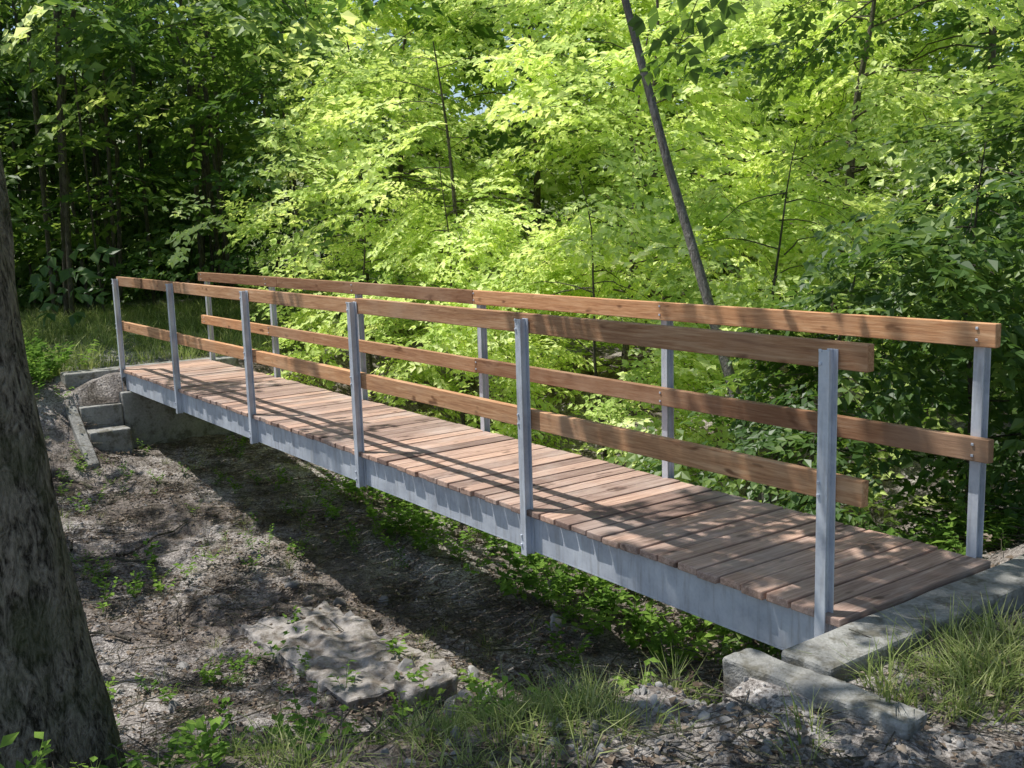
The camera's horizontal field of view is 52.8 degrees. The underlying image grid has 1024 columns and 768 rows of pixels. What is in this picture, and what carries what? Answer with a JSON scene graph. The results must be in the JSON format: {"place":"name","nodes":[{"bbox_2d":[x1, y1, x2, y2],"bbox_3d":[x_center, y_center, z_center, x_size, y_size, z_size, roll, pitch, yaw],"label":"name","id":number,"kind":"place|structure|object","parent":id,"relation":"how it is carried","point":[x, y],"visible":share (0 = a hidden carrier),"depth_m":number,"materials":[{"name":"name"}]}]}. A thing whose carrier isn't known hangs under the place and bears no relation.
{"place":"outdoors","nodes":[
{"label":"outdoors","id":0,"kind":"place"},
{"bbox_2d":[39,339,195,369],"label":"gravel","id":1,"kind":"structure","parent":0,"point":[117,356],"depth_m":13.55,"materials":[{"name":"grey gravel"}]},
{"bbox_2d":[2,0,1020,132],"label":"sky","id":2,"kind":"structure","parent":0,"point":[481,111],"materials":[{"name":"white"}]},
{"bbox_2d":[4,107,1023,767],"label":"ground","id":3,"kind":"structure","parent":0,"point":[100,389],"depth_m":8.21,"materials":[{"name":"soil"}]},
{"bbox_2d":[23,329,99,400],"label":"weeds","id":4,"kind":"object","parent":3,"relation":"on","point":[33,352],"visible":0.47,"depth_m":11.84,"materials":[{"name":"green plant"}]},
{"bbox_2d":[0,149,127,767],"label":"deciduous tree","id":5,"kind":"object","parent":3,"relation":"on","point":[53,688],"visible":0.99,"depth_m":3.53,"materials":[{"name":"brown plant"}]},
{"bbox_2d":[65,532,72,551],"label":"fallen branch","id":6,"kind":"object","parent":3,"relation":"on","point":[70,545],"visible":0.92,"depth_m":9.00,"materials":[{"name":"brown wood"}]},
{"bbox_2d":[52,474,92,487],"bbox_3d":[-4.585,0.950,10.532,0.708,0.227,0.041,1,9,17],"label":"fallen branch","id":7,"kind":"object","parent":3,"relation":"on","point":[84,483],"visible":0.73,"depth_m":10.49,"materials":[{"name":"wood"}]},
{"bbox_2d":[90,631,131,640],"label":"fallen branch","id":8,"kind":"object","parent":3,"relation":"on","point":[127,638],"visible":0.73,"depth_m":7.46,"materials":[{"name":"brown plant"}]},
{"bbox_2d":[79,556,158,564],"bbox_3d":[-3.350,1.507,8.788,0.685,0.085,0.027,-1,9,3],"label":"fallen branch","id":9,"kind":"object","parent":3,"relation":"on","point":[132,560],"visible":0.77,"depth_m":8.78,"materials":[{"name":"brown wood"}]},
{"bbox_2d":[53,356,238,469],"bbox_3d":[-3.987,0.458,11.914,2.097,1.299,1.303,-8,11,-35],"label":"concrete abutment","id":10,"kind":"object","parent":3,"relation":"on","point":[130,418],"visible":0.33,"depth_m":11.71,"materials":[{"name":"grey concrete"}]},
{"bbox_2d":[116,520,187,556],"bbox_3d":[-3.205,1.386,9.216,0.048,0.127,0.829,3,10,29],"label":"fallen branch","id":11,"kind":"object","parent":3,"relation":"on","point":[130,552],"visible":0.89,"depth_m":9.10,"materials":[{"name":"brown wood"}]},
{"bbox_2d":[0,681,388,767],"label":"weeds","id":12,"kind":"object","parent":3,"relation":"on","point":[9,739],"visible":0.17,"depth_m":3.50,"materials":[{"name":"green plant"}]},
{"bbox_2d":[19,289,433,381],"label":"meadow grass","id":13,"kind":"structure","parent":3,"relation":"on","point":[88,332],"depth_m":15.96,"materials":[{"name":"green plant"}]},
{"bbox_2d":[238,600,457,711],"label":"flat rock","id":14,"kind":"structure","parent":3,"relation":"on","point":[329,651],"depth_m":7.07,"materials":[{"name":"stone"}]},
{"bbox_2d":[162,27,537,343],"bbox_3d":[-2.475,-2.680,15.484,5.329,4.721,5.196,-8,11,-35],"label":"deciduous tree","id":15,"kind":"object","parent":3,"relation":"on","point":[426,132],"visible":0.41,"depth_m":14.48,"materials":[{"name":"green plant"}]},
{"bbox_2d":[250,183,479,421],"bbox_3d":[-1.911,-0.848,13.222,3.286,3.343,2.549,-1,9,6],"label":"shrub","id":16,"kind":"object","parent":3,"relation":"on","point":[313,350],"visible":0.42,"depth_m":12.81,"materials":[{"name":"green plant"}]},
{"bbox_2d":[244,0,567,312],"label":"deciduous tree","id":17,"kind":"object","parent":3,"relation":"on","point":[493,97],"visible":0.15,"depth_m":18.02,"materials":[{"name":"green plant"}]},
{"bbox_2d":[394,672,458,714],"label":"rock","id":18,"kind":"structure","parent":3,"relation":"on","point":[449,681],"depth_m":6.28,"materials":[{"name":"stone"}]},
{"bbox_2d":[307,161,584,454],"bbox_3d":[-0.548,-0.444,11.362,2.985,3.962,3.666,-8,11,-35],"label":"shrub","id":19,"kind":"object","parent":3,"relation":"on","point":[496,225],"visible":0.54,"depth_m":10.73,"materials":[{"name":"green plant"}]},
{"bbox_2d":[168,578,725,714],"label":"rocks","id":20,"kind":"object","parent":3,"relation":"on","point":[401,666],"visible":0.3,"depth_m":7.34,"materials":[{"name":"grey stone"}]},
{"bbox_2d":[260,41,659,403],"bbox_3d":[-0.785,-1.906,13.347,4.641,4.987,5.044,-8,11,-35],"label":"deciduous tree","id":21,"kind":"object","parent":3,"relation":"on","point":[343,119],"visible":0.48,"depth_m":12.78,"materials":[{"name":"green plant"}]},
{"bbox_2d":[444,686,477,723],"bbox_3d":[-0.300,1.984,6.039,0.202,0.373,0.220,-8,11,-35],"label":"rock","id":22,"kind":"object","parent":3,"relation":"on","point":[462,692],"depth_m":6.02,"materials":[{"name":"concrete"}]},
{"bbox_2d":[0,0,1023,327],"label":"forest","id":23,"kind":"object","parent":3,"relation":"on","point":[156,80],"visible":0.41,"depth_m":19.45,"materials":[{"name":"green plant"}]},
{"bbox_2d":[164,646,865,767],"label":"grass","id":24,"kind":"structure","parent":3,"relation":"on","point":[583,695],"depth_m":3.36,"materials":[{"name":"green plant"}]},
{"bbox_2d":[15,416,1019,767],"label":"weeds","id":25,"kind":"object","parent":3,"relation":"on","point":[201,742],"visible":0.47,"depth_m":6.79,"materials":[{"name":"green plant"}]},
{"bbox_2d":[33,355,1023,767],"bbox_3d":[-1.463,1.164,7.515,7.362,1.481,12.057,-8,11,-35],"label":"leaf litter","id":26,"kind":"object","parent":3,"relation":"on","point":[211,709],"visible":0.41,"depth_m":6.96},
{"bbox_2d":[50,397,1021,753],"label":"pebbles","id":27,"kind":"object","parent":3,"relation":"on","point":[384,751],"visible":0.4,"depth_m":7.97,"materials":[{"name":"grey stone"}]},
{"bbox_2d":[366,0,744,322],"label":"deciduous tree","id":28,"kind":"object","parent":3,"relation":"on","point":[445,39],"visible":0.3,"depth_m":15.71,"materials":[{"name":"green plant"}]},
{"bbox_2d":[111,272,1000,649],"bbox_3d":[-1.206,-0.098,8.116,1.113,1.303,9.957,-8,11,-35],"label":"footbridge","id":29,"kind":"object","parent":3,"relation":"on","point":[775,576],"visible":0.96,"depth_m":5.47,"materials":[{"name":"brown wood"}]},
{"bbox_2d":[446,180,783,496],"bbox_3d":[1.001,0.036,9.881,2.764,3.943,3.388,-8,11,-35],"label":"shrub","id":30,"kind":"object","parent":3,"relation":"on","point":[611,234],"visible":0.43,"depth_m":9.45,"materials":[{"name":"green plant"}]},
{"bbox_2d":[405,681,874,767],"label":"pebbles","id":31,"kind":"object","parent":3,"relation":"on","point":[703,715],"visible":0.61,"depth_m":3.31,"materials":[{"name":"grey stone"}]},
{"bbox_2d":[444,19,853,467],"bbox_3d":[1.549,-1.470,11.722,4.572,4.975,4.433,-8,11,-35],"label":"deciduous tree","id":32,"kind":"object","parent":3,"relation":"on","point":[733,224],"visible":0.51,"depth_m":10.44,"materials":[{"name":"green plant"}]},
{"bbox_2d":[316,466,1023,676],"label":"weeds","id":33,"kind":"object","parent":3,"relation":"on","point":[421,518],"visible":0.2,"depth_m":7.45,"materials":[{"name":"green plant"}]},
{"bbox_2d":[474,0,872,361],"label":"deciduous tree","id":34,"kind":"object","parent":3,"relation":"on","point":[524,90],"visible":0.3,"depth_m":13.13,"materials":[{"name":"green plant"}]},
{"bbox_2d":[627,0,747,100],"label":"deciduous tree","id":35,"kind":"object","parent":3,"relation":"on","point":[717,26],"visible":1,"depth_m":2.85,"materials":[{"name":"green plant"}]},
{"bbox_2d":[621,0,771,503],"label":"deciduous tree","id":36,"kind":"object","parent":3,"relation":"on","point":[701,278],"visible":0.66,"depth_m":8.29,"materials":[{"name":"grey plant"}]},
{"bbox_2d":[520,0,953,336],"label":"deciduous tree","id":37,"kind":"object","parent":3,"relation":"on","point":[789,123],"visible":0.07,"depth_m":15.36,"materials":[{"name":"green plant"}]},
{"bbox_2d":[584,130,966,526],"bbox_3d":[2.330,-0.390,9.383,3.218,3.732,3.916,-8,11,-35],"label":"shrub","id":38,"kind":"object","parent":3,"relation":"on","point":[856,203],"visible":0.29,"depth_m":9.11,"materials":[{"name":"green plant"}]},
{"bbox_2d":[607,242,1019,654],"bbox_3d":[2.207,0.551,7.092,2.956,3.074,2.843,-8,11,-35],"label":"shrub","id":39,"kind":"object","parent":3,"relation":"on","point":[890,401],"visible":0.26,"depth_m":6.36,"materials":[{"name":"green plant"}]},
{"bbox_2d":[626,0,1023,442],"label":"deciduous tree","id":40,"kind":"object","parent":3,"relation":"on","point":[862,79],"visible":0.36,"depth_m":10.30,"materials":[{"name":"green plant"}]},
{"bbox_2d":[704,0,1023,495],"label":"deciduous tree","id":41,"kind":"object","parent":3,"relation":"on","point":[1017,399],"visible":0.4,"depth_m":9.39,"materials":[{"name":"green plant"}]},
{"bbox_2d":[722,554,1023,740],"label":"concrete abutment","id":42,"kind":"object","parent":3,"relation":"on","point":[821,667],"visible":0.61,"depth_m":3.71,"materials":[{"name":"grey concrete"}]},
{"bbox_2d":[732,130,1023,544],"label":"shrub","id":43,"kind":"object","parent":3,"relation":"on","point":[926,230],"visible":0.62,"depth_m":5.37,"materials":[{"name":"green plant"}]},
{"bbox_2d":[739,0,1023,348],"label":"deciduous tree","id":44,"kind":"object","parent":3,"relation":"on","point":[917,60],"visible":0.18,"depth_m":13.19,"materials":[{"name":"green plant"}]},
{"bbox_2d":[795,583,1023,733],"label":"grass","id":45,"kind":"structure","parent":3,"relation":"on","point":[964,668],"depth_m":3.55,"materials":[{"name":"green plant"}]},
{"bbox_2d":[844,73,1023,541],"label":"shrub","id":46,"kind":"object","parent":3,"relation":"on","point":[997,118],"visible":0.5,"depth_m":6.18,"materials":[{"name":"green plant"}]},
{"bbox_2d":[56,422,1022,767],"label":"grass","id":47,"kind":"structure","parent":0,"point":[288,566],"depth_m":8.61,"materials":[{"name":"green plant"}]},
{"bbox_2d":[414,612,1023,767],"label":"gravel","id":48,"kind":"structure","parent":0,"point":[849,737],"depth_m":3.25,"materials":[{"name":"grey gravel"}]}
]}

